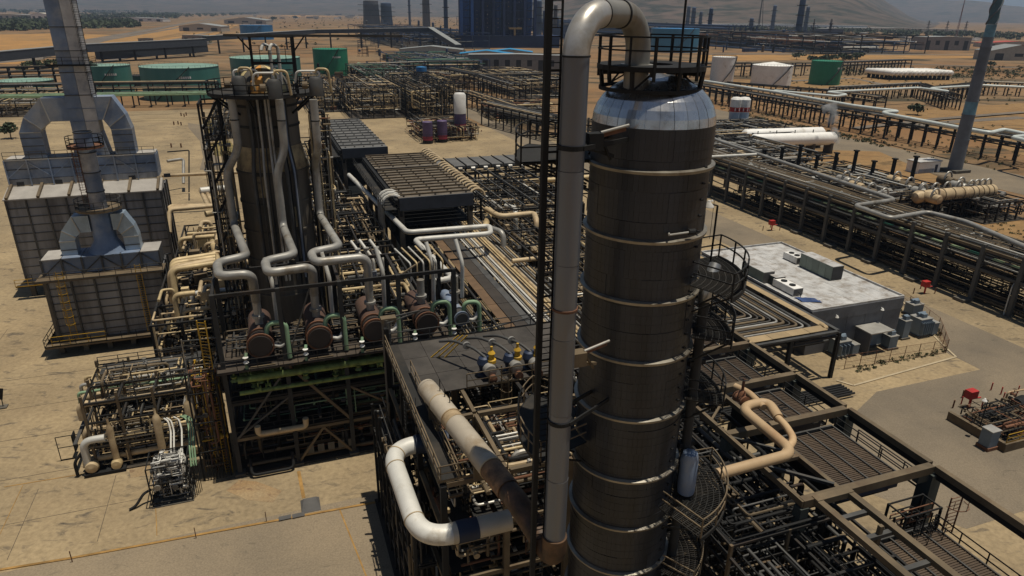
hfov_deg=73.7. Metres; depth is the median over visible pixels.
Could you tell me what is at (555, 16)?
refinery column
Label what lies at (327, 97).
process unit
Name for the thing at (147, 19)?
building
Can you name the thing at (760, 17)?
lattice mast
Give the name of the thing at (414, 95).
process unit
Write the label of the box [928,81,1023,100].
pipe rack
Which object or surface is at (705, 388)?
side platform
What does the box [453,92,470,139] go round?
painted drum
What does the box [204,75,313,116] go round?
tower platform
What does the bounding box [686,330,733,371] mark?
air cooler
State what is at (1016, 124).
soil field
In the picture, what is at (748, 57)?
desert ground
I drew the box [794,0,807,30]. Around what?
refinery column
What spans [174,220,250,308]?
process piping
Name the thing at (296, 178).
riser
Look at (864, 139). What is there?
rack
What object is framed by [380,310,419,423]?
crane post
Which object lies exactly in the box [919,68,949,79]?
storage bullet
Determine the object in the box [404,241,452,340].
heat exchanger
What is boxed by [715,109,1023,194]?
asphalt road
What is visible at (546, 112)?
ladder mast
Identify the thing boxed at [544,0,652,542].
overhead vapour line
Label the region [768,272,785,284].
rooftop unit
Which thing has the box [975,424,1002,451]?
control cabinet
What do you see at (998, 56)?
door
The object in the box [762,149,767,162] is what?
steel post
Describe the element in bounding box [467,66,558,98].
process unit
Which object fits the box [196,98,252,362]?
tower side steelwork
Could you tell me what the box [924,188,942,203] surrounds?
exchanger bonnet
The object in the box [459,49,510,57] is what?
building
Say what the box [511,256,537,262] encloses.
header pipe
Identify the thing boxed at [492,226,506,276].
header pipe
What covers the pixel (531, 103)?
process unit
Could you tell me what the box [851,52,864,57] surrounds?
tree
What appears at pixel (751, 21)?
refinery column
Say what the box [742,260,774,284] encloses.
rooftop unit
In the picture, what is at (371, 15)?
refinery column
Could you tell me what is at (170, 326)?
process piping
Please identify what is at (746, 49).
plant section
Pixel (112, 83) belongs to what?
pipe rack
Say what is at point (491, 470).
vapour header
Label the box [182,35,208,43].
building
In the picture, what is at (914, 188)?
exchanger bonnet
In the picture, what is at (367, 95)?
process unit
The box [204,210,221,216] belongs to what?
header pipe
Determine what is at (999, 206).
process unit
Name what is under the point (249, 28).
storage tank
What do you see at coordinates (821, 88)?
dirt track
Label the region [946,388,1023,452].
separator skid
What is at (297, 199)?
riser
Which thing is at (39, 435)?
slab joint
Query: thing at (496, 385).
process piping
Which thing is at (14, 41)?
orange field
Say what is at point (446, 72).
process unit
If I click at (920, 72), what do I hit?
storage bullet
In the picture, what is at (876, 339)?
transformer
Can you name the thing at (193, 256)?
header pipe
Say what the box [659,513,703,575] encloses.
side platform
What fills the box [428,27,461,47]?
conveyor gallery
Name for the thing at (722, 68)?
storage tank
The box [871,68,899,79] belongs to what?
storage bullet
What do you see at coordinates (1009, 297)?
pipe arch
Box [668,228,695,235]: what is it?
instrument nozzle stub
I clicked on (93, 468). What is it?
pump set
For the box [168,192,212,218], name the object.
header pipe
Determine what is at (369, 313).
heat exchanger
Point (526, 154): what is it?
side platform
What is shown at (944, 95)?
pipe rack
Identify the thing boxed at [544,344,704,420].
process piping
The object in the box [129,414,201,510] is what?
valve skid
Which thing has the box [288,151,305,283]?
conduit riser
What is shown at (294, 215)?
conduit riser
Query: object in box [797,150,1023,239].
soil pad
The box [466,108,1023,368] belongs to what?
asphalt road
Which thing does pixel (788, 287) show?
rooftop unit
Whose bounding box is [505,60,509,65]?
window
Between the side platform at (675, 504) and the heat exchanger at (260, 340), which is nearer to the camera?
the side platform at (675, 504)
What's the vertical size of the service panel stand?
2.970 m
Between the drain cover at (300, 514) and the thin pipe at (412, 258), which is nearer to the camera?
the drain cover at (300, 514)
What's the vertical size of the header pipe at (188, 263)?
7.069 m
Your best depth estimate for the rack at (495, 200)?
113.30 m
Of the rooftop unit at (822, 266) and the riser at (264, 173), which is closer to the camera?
the riser at (264, 173)
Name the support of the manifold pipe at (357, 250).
attached to the exchanger structure at (323, 397)
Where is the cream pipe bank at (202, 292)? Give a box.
[157,220,247,331]
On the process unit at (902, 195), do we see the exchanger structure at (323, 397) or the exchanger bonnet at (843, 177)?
the exchanger bonnet at (843, 177)
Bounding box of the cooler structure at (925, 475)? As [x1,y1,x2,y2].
[680,311,1023,575]
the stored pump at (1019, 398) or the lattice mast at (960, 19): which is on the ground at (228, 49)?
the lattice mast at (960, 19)
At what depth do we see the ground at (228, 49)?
539.46 m
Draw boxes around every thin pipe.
[394,248,411,281]
[401,247,417,278]
[408,246,424,279]
[414,246,430,278]
[421,245,436,277]
[429,244,443,276]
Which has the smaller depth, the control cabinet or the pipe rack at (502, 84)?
the control cabinet
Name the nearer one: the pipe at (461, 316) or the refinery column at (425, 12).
the pipe at (461, 316)
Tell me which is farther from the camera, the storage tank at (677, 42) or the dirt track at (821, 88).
the storage tank at (677, 42)
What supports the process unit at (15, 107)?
on the concrete yard at (26, 322)
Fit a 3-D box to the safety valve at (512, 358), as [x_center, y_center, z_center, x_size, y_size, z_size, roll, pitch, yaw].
[-1.355,4.793,51.460,3.282,2.573,5.310,-7,23,-18]
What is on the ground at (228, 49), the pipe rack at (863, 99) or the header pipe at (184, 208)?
the pipe rack at (863, 99)
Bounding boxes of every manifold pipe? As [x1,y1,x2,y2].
[350,240,363,277]
[358,239,376,276]
[368,239,384,270]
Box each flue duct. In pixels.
[19,96,69,157]
[59,213,91,255]
[93,95,137,153]
[110,209,142,249]
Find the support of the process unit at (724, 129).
on the ground at (228, 49)
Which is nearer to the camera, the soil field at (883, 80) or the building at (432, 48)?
the soil field at (883, 80)
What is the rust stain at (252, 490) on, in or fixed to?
on the concrete yard at (26, 322)
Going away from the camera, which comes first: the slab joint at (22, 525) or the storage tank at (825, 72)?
the slab joint at (22, 525)
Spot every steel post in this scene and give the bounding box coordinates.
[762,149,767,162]
[778,147,785,164]
[796,144,803,165]
[814,154,820,168]
[832,152,839,170]
[851,150,859,175]
[869,160,877,178]
[890,158,898,174]
[909,155,919,181]
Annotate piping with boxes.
[149,269,250,398]
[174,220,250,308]
[210,141,232,155]
[300,137,351,246]
[308,108,348,314]
[311,189,390,309]
[333,244,416,390]
[458,334,578,419]
[489,213,586,321]
[534,267,722,412]
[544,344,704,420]
[544,396,755,575]
[667,504,811,575]
[668,404,845,575]
[694,295,746,355]
[701,502,920,575]
[844,547,882,574]
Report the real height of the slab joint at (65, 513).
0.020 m
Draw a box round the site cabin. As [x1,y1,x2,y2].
[905,157,942,173]
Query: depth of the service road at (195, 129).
225.89 m
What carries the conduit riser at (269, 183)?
attached to the fractionator tower
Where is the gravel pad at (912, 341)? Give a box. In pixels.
[839,306,947,365]
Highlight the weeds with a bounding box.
[852,347,947,371]
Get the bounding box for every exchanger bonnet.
[835,171,851,180]
[848,177,864,188]
[860,182,877,193]
[872,188,888,198]
[886,171,902,184]
[898,176,916,190]
[910,182,926,192]
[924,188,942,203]
[936,171,954,185]
[948,177,966,186]
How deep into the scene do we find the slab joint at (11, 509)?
58.42 m
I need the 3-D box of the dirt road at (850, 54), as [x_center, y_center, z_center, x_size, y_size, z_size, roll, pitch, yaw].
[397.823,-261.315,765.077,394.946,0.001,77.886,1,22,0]
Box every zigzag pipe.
[704,80,1023,141]
[712,137,1023,248]
[776,84,1023,97]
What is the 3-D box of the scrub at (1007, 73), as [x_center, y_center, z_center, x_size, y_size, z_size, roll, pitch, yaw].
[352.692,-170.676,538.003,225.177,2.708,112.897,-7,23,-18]
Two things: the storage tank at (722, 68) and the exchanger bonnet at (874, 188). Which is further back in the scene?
the storage tank at (722, 68)
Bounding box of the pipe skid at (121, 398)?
[76,344,208,468]
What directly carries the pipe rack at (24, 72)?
on the ground at (228, 49)
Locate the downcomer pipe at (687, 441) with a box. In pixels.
[665,262,721,575]
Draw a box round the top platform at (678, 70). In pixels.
[597,33,709,94]
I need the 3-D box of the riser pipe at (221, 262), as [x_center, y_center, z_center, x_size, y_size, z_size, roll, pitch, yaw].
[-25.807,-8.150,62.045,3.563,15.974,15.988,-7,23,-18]
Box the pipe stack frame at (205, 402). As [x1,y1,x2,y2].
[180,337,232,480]
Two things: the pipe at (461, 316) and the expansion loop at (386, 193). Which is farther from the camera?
the expansion loop at (386, 193)
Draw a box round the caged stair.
[868,493,948,575]
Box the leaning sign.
[0,388,8,408]
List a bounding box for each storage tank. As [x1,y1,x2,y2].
[0,76,56,92]
[90,61,134,91]
[132,72,141,85]
[138,61,220,101]
[229,53,300,83]
[239,24,273,39]
[312,46,347,76]
[651,27,699,52]
[710,54,737,82]
[750,62,793,85]
[808,58,844,84]
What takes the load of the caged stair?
on the concrete yard at (26, 322)
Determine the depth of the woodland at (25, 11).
5070.98 m
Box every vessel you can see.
[677,449,698,499]
[742,124,825,147]
[750,129,837,153]
[909,180,969,217]
[955,178,998,216]
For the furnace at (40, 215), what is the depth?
99.83 m
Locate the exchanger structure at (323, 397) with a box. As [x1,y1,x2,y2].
[196,248,462,477]
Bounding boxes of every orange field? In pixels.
[0,33,137,63]
[281,15,332,16]
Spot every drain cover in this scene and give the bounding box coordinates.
[279,514,290,520]
[292,512,304,517]
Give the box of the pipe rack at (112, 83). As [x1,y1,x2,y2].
[0,80,218,107]
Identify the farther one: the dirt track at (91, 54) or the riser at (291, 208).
the dirt track at (91, 54)
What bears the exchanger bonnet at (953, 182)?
on the process unit at (999, 206)
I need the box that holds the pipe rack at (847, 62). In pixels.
[689,59,912,77]
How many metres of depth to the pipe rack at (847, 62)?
502.32 m
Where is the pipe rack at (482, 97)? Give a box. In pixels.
[408,88,556,133]
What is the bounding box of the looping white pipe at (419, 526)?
[385,430,512,545]
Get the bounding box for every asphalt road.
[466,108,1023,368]
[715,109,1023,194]
[850,360,1023,528]
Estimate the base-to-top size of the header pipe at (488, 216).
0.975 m
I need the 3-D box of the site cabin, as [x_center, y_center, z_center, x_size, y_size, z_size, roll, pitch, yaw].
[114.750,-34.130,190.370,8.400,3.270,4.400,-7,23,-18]
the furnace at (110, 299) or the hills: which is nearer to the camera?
the furnace at (110, 299)
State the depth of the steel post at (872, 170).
159.63 m
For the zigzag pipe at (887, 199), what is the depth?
118.52 m
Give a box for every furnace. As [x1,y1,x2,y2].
[1,146,178,295]
[31,241,169,353]
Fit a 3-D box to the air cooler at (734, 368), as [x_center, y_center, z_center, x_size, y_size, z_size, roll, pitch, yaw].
[17.890,7.443,55.506,5.250,2.030,5.320,-7,23,-18]
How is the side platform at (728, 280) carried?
attached to the distillation column at (648, 184)
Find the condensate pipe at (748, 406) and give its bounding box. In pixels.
[715,376,796,478]
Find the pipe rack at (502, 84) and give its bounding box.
[440,67,525,98]
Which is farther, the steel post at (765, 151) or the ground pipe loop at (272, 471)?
the steel post at (765, 151)
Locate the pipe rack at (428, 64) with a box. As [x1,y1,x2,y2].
[347,60,479,75]
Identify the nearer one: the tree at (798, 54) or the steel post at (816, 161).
the steel post at (816, 161)
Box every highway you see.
[0,14,239,62]
[86,15,248,43]
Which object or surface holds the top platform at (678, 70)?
on the distillation column at (648, 184)
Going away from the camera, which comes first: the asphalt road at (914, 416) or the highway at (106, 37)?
the asphalt road at (914, 416)
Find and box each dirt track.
[88,15,278,56]
[95,43,211,63]
[154,26,231,38]
[277,39,364,45]
[777,86,882,89]
[792,78,921,86]
[851,111,1023,128]
[906,116,1023,126]
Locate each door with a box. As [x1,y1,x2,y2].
[16,182,24,185]
[494,60,498,72]
[516,60,520,68]
[538,60,542,72]
[926,40,930,49]
[944,41,949,49]
[962,41,968,50]
[994,53,1003,59]
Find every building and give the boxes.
[0,14,29,18]
[30,13,46,18]
[109,17,170,21]
[137,38,153,40]
[179,23,229,31]
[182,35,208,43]
[224,17,272,23]
[399,45,463,55]
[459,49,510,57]
[468,53,559,72]
[496,48,532,52]
[701,242,904,354]
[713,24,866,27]
[816,28,843,31]
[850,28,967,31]
[910,36,971,50]
[973,40,1023,46]
[973,44,1023,60]
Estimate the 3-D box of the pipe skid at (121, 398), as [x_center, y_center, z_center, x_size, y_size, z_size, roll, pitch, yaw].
[-35.767,11.195,66.214,11.140,8.800,8.850,-7,23,-18]
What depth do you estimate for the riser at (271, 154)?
68.62 m
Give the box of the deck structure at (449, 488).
[383,311,661,575]
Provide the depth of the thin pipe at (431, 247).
65.88 m
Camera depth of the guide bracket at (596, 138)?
26.09 m
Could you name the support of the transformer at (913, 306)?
on the gravel pad at (912, 341)
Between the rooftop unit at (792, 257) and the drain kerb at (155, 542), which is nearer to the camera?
the drain kerb at (155, 542)
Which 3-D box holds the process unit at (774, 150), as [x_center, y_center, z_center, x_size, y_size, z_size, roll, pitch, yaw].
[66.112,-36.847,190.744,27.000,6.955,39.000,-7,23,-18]
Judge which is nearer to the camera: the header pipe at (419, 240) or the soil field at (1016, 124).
the header pipe at (419, 240)
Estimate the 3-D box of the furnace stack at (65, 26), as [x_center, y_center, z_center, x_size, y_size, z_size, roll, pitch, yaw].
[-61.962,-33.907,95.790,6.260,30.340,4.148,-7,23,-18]
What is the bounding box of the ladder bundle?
[371,396,436,575]
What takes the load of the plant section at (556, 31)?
on the ground at (228, 49)
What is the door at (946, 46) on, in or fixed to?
in the building at (948, 43)
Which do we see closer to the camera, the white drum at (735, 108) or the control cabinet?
the control cabinet
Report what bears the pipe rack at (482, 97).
on the ground at (228, 49)
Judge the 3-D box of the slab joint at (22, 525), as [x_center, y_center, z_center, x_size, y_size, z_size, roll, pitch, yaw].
[-40.795,19.557,57.039,0.076,0.020,9.000,-7,23,-18]
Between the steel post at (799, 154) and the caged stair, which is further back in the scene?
the steel post at (799, 154)
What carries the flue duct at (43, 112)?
on the furnace at (40, 215)
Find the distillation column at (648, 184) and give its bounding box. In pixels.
[564,73,716,575]
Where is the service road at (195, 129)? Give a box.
[188,123,220,169]
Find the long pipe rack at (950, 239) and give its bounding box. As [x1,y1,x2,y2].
[587,118,1023,317]
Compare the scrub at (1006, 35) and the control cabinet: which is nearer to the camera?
the control cabinet
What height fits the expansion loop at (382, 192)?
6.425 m
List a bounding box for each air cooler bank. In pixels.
[320,118,387,208]
[353,152,473,294]
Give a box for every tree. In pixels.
[0,121,18,138]
[792,52,806,58]
[807,55,818,59]
[817,55,830,59]
[824,53,840,58]
[838,52,848,60]
[842,54,857,60]
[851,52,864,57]
[907,103,927,114]
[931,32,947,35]
[988,61,996,65]
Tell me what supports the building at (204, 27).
on the ground at (228, 49)
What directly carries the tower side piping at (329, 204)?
attached to the fractionator tower
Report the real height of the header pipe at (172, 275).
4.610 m
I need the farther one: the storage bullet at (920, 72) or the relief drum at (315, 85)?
the storage bullet at (920, 72)
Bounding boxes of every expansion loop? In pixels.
[377,189,395,229]
[379,191,397,225]
[381,193,399,238]
[471,187,485,194]
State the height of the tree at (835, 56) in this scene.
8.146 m
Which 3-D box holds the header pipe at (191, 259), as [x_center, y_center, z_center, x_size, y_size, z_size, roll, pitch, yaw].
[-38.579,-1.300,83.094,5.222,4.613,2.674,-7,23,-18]
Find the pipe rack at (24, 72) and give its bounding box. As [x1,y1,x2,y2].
[0,65,59,84]
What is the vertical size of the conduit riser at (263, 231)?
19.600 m
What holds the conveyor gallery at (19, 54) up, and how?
on the ground at (228, 49)
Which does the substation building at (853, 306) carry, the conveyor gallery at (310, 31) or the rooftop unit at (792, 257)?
the rooftop unit at (792, 257)
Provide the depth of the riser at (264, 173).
68.78 m
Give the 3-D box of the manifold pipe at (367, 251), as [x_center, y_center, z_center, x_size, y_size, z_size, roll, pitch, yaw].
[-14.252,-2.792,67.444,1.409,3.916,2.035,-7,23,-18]
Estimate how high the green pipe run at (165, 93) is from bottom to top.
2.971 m
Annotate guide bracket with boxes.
[574,340,609,368]
[585,124,629,160]
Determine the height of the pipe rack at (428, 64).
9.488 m
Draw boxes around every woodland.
[0,8,160,13]
[0,17,141,30]
[79,12,180,18]
[165,12,257,16]
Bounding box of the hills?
[0,0,1023,27]
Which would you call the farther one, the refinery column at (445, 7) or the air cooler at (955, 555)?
the refinery column at (445, 7)
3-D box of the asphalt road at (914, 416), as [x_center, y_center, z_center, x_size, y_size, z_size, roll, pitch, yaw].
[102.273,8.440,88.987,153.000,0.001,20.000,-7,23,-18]
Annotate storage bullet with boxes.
[865,68,895,79]
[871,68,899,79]
[875,68,904,79]
[880,68,908,79]
[884,68,913,79]
[892,68,917,79]
[896,68,922,79]
[901,68,926,79]
[905,68,931,79]
[910,68,935,79]
[910,68,940,79]
[918,68,944,79]
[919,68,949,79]
[923,68,953,79]
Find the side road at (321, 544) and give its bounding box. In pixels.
[0,494,393,575]
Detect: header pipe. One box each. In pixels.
[162,171,236,176]
[166,158,184,183]
[167,150,189,191]
[167,189,208,231]
[167,257,213,311]
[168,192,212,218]
[168,192,221,233]
[168,201,219,217]
[169,252,215,286]
[169,255,215,283]
[169,261,213,302]
[170,258,215,298]
[200,185,224,193]
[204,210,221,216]
[208,238,219,259]
[347,173,492,284]
[481,207,491,231]
[484,206,538,239]
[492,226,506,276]
[504,204,517,246]
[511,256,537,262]
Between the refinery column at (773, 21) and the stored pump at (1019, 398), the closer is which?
the stored pump at (1019, 398)
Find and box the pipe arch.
[1003,283,1023,314]
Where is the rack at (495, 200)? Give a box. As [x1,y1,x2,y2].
[449,167,584,281]
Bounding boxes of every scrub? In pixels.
[15,59,94,69]
[181,17,453,47]
[711,99,1019,169]
[712,67,1023,104]
[727,24,1023,39]
[843,65,1023,79]
[988,217,1023,238]
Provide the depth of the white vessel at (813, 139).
210.51 m
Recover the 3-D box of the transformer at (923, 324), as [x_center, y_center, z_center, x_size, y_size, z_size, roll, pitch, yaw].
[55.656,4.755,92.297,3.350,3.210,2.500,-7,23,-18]
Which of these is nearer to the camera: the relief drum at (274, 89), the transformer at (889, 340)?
the relief drum at (274, 89)
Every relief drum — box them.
[224,67,258,94]
[252,69,292,98]
[294,68,332,95]
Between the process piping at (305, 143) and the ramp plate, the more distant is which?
the process piping at (305, 143)
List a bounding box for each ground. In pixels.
[0,11,1023,273]
[87,25,236,52]
[700,54,973,60]
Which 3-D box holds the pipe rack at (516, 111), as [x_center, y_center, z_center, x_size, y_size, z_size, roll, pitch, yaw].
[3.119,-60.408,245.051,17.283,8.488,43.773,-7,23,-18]
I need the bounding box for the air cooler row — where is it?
[434,154,588,215]
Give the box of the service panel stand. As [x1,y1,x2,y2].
[55,406,90,460]
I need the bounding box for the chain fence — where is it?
[844,289,949,368]
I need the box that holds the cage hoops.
[889,496,969,531]
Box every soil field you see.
[220,27,361,42]
[705,76,962,90]
[880,103,1023,154]
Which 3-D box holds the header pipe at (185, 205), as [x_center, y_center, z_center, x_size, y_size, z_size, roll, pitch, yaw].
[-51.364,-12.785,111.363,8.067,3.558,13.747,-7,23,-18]
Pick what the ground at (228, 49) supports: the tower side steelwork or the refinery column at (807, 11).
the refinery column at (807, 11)
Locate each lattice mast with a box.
[757,0,762,29]
[955,0,964,36]
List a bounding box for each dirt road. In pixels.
[709,53,954,54]
[783,63,1018,67]
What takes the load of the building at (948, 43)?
on the ground at (228, 49)
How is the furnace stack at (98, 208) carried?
on the furnace at (110, 299)
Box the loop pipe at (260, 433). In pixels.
[254,417,308,436]
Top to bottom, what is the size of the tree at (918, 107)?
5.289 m
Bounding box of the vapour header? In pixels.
[418,379,566,564]
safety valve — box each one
[439,339,497,382]
[464,336,523,379]
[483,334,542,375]
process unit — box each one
[0,87,61,116]
[208,99,232,139]
[232,67,294,84]
[298,73,348,112]
[332,74,405,118]
[345,63,415,83]
[348,24,489,48]
[379,51,489,74]
[381,69,446,119]
[405,115,481,140]
[408,69,481,87]
[414,72,467,119]
[457,16,757,45]
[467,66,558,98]
[477,98,555,120]
[649,27,928,54]
[714,120,790,141]
[714,133,838,186]
[716,118,801,132]
[761,160,952,223]
[924,184,1023,224]
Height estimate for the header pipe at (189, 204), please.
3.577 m
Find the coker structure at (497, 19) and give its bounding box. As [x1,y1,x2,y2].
[456,0,559,47]
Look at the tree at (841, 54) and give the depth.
661.50 m
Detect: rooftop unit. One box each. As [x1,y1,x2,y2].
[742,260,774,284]
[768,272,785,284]
[772,278,802,296]
[783,251,800,264]
[799,252,843,280]
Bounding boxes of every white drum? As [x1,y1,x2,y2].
[728,97,741,120]
[740,97,750,123]
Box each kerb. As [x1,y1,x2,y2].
[0,501,374,570]
[836,302,956,385]
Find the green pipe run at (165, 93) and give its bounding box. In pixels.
[0,91,206,97]
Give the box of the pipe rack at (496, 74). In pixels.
[480,72,558,92]
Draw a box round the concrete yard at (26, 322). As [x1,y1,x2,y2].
[0,106,1023,575]
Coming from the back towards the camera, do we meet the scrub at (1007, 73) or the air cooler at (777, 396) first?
the scrub at (1007, 73)
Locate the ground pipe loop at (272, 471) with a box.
[249,451,294,475]
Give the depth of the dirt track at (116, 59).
547.06 m
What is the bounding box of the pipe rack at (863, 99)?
[723,81,887,110]
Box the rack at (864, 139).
[749,115,894,146]
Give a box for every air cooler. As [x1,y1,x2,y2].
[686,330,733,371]
[688,350,778,406]
[730,381,826,443]
[780,417,907,503]
[875,514,1020,575]
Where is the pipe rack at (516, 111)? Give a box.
[481,101,557,138]
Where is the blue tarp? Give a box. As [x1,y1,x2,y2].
[795,297,820,301]
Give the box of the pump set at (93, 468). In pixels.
[73,434,127,478]
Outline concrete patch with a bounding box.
[116,475,152,507]
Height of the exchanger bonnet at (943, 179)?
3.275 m
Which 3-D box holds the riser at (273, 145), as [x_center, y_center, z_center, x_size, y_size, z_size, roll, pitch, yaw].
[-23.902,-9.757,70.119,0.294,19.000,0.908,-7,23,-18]
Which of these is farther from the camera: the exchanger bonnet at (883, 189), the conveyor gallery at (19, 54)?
the conveyor gallery at (19, 54)
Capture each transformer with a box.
[825,333,860,358]
[869,322,882,347]
[879,329,899,350]
[896,314,912,340]
[901,298,923,315]
[909,311,940,338]
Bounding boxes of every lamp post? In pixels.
[679,0,686,54]
[706,200,718,262]
[979,398,988,426]
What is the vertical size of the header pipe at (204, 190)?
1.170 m
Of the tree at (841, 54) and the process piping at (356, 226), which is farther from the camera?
the tree at (841, 54)
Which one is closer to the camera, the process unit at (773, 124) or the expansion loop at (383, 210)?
the expansion loop at (383, 210)
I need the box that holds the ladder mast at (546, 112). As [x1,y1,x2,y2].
[529,0,563,575]
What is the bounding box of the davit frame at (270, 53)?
[223,34,402,93]
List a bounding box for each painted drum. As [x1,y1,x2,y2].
[421,121,437,143]
[436,120,451,142]
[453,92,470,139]
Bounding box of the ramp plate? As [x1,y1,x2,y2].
[300,496,320,512]
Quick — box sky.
[972,0,1023,6]
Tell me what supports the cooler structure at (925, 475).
on the concrete yard at (26, 322)
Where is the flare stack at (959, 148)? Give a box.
[940,0,1003,173]
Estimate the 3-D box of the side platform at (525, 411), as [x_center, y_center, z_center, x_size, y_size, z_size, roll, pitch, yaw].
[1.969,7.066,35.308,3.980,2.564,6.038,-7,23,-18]
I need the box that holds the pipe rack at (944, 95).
[827,82,962,109]
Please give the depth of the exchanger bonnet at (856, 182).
148.44 m
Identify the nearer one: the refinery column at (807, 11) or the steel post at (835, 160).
the steel post at (835, 160)
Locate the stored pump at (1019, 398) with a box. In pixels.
[1004,389,1023,414]
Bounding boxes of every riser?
[245,100,268,281]
[252,101,273,278]
[256,100,278,279]
[256,177,270,287]
[260,101,282,286]
[263,100,287,280]
[267,100,290,280]
[274,99,300,278]
[283,101,306,276]
[284,99,307,276]
[286,157,302,284]
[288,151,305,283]
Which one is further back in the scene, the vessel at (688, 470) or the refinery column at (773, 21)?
the refinery column at (773, 21)
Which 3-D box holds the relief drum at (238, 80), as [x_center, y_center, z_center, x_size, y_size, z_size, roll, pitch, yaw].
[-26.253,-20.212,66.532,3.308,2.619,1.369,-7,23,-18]
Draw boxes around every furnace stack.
[43,0,112,155]
[64,130,125,254]
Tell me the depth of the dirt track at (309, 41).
913.51 m
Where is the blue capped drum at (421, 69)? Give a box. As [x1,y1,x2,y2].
[413,66,428,83]
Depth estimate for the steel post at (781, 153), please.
169.14 m
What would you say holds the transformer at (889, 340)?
on the gravel pad at (912, 341)
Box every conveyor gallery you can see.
[0,38,206,69]
[95,45,207,60]
[202,27,434,53]
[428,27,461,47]
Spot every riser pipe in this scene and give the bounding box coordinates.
[212,99,260,303]
[261,99,318,296]
[307,99,372,288]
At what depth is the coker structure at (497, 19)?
814.02 m
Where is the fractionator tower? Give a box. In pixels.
[236,65,321,356]
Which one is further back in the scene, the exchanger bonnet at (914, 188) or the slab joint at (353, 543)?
the exchanger bonnet at (914, 188)
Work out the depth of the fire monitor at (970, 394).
74.83 m
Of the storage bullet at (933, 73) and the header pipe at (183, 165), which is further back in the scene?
the storage bullet at (933, 73)
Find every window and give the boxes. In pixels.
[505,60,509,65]
[527,60,531,65]
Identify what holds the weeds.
on the concrete yard at (26, 322)
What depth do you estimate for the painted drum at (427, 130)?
220.09 m
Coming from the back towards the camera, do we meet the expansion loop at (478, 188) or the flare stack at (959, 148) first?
the flare stack at (959, 148)
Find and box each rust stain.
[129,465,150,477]
[226,480,280,502]
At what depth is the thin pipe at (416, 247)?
65.36 m
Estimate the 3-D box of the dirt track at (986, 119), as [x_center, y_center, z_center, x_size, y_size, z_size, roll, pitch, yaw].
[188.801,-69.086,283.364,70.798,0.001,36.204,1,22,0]
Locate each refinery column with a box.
[363,0,383,23]
[379,2,395,23]
[407,0,410,25]
[420,0,431,26]
[442,0,448,30]
[536,0,543,34]
[553,4,557,26]
[685,6,690,23]
[689,7,696,23]
[698,11,702,23]
[707,7,712,23]
[747,18,754,28]
[770,5,777,29]
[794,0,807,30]
[803,6,810,31]
[828,19,832,31]
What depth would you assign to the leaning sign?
72.96 m
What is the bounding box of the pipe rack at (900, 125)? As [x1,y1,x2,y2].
[692,81,1023,164]
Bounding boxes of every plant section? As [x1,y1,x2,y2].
[298,61,399,110]
[357,19,458,47]
[357,44,474,69]
[532,11,566,42]
[702,25,842,52]
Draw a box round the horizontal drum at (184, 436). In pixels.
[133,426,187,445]
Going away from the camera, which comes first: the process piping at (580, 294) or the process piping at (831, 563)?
the process piping at (831, 563)
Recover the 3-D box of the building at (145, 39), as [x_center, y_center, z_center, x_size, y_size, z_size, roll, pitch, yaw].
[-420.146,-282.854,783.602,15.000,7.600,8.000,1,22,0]
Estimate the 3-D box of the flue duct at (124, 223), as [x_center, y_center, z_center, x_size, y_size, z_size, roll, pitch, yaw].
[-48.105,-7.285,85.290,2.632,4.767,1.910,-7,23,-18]
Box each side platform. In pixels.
[515,119,591,190]
[517,375,586,465]
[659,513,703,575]
[660,447,728,541]
[681,351,726,420]
[689,293,735,361]
[690,234,749,311]
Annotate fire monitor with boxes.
[762,220,780,230]
[913,280,936,293]
[952,388,986,407]
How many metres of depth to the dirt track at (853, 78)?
453.66 m
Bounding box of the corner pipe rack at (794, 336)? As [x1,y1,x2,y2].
[697,255,854,422]
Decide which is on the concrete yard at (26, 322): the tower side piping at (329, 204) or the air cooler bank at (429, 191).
the air cooler bank at (429, 191)
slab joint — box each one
[0,369,90,381]
[0,429,77,441]
[0,485,22,533]
[1,499,137,525]
[2,466,82,480]
[4,473,84,486]
[7,490,37,559]
[97,476,115,540]
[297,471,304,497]
[339,510,366,575]
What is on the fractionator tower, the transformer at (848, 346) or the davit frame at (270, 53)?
the davit frame at (270, 53)
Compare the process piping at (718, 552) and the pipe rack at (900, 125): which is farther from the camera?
the pipe rack at (900, 125)
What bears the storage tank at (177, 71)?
on the ground at (228, 49)
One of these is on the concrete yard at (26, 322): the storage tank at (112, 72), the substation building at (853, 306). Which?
the substation building at (853, 306)
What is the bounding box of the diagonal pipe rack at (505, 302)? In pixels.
[415,210,583,385]
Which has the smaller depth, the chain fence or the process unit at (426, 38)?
the chain fence
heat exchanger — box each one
[243,257,291,369]
[302,252,348,360]
[355,246,401,352]
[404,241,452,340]
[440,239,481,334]
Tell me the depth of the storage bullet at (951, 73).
470.69 m
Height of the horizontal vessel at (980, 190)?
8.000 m
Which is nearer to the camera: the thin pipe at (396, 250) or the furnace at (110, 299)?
the thin pipe at (396, 250)

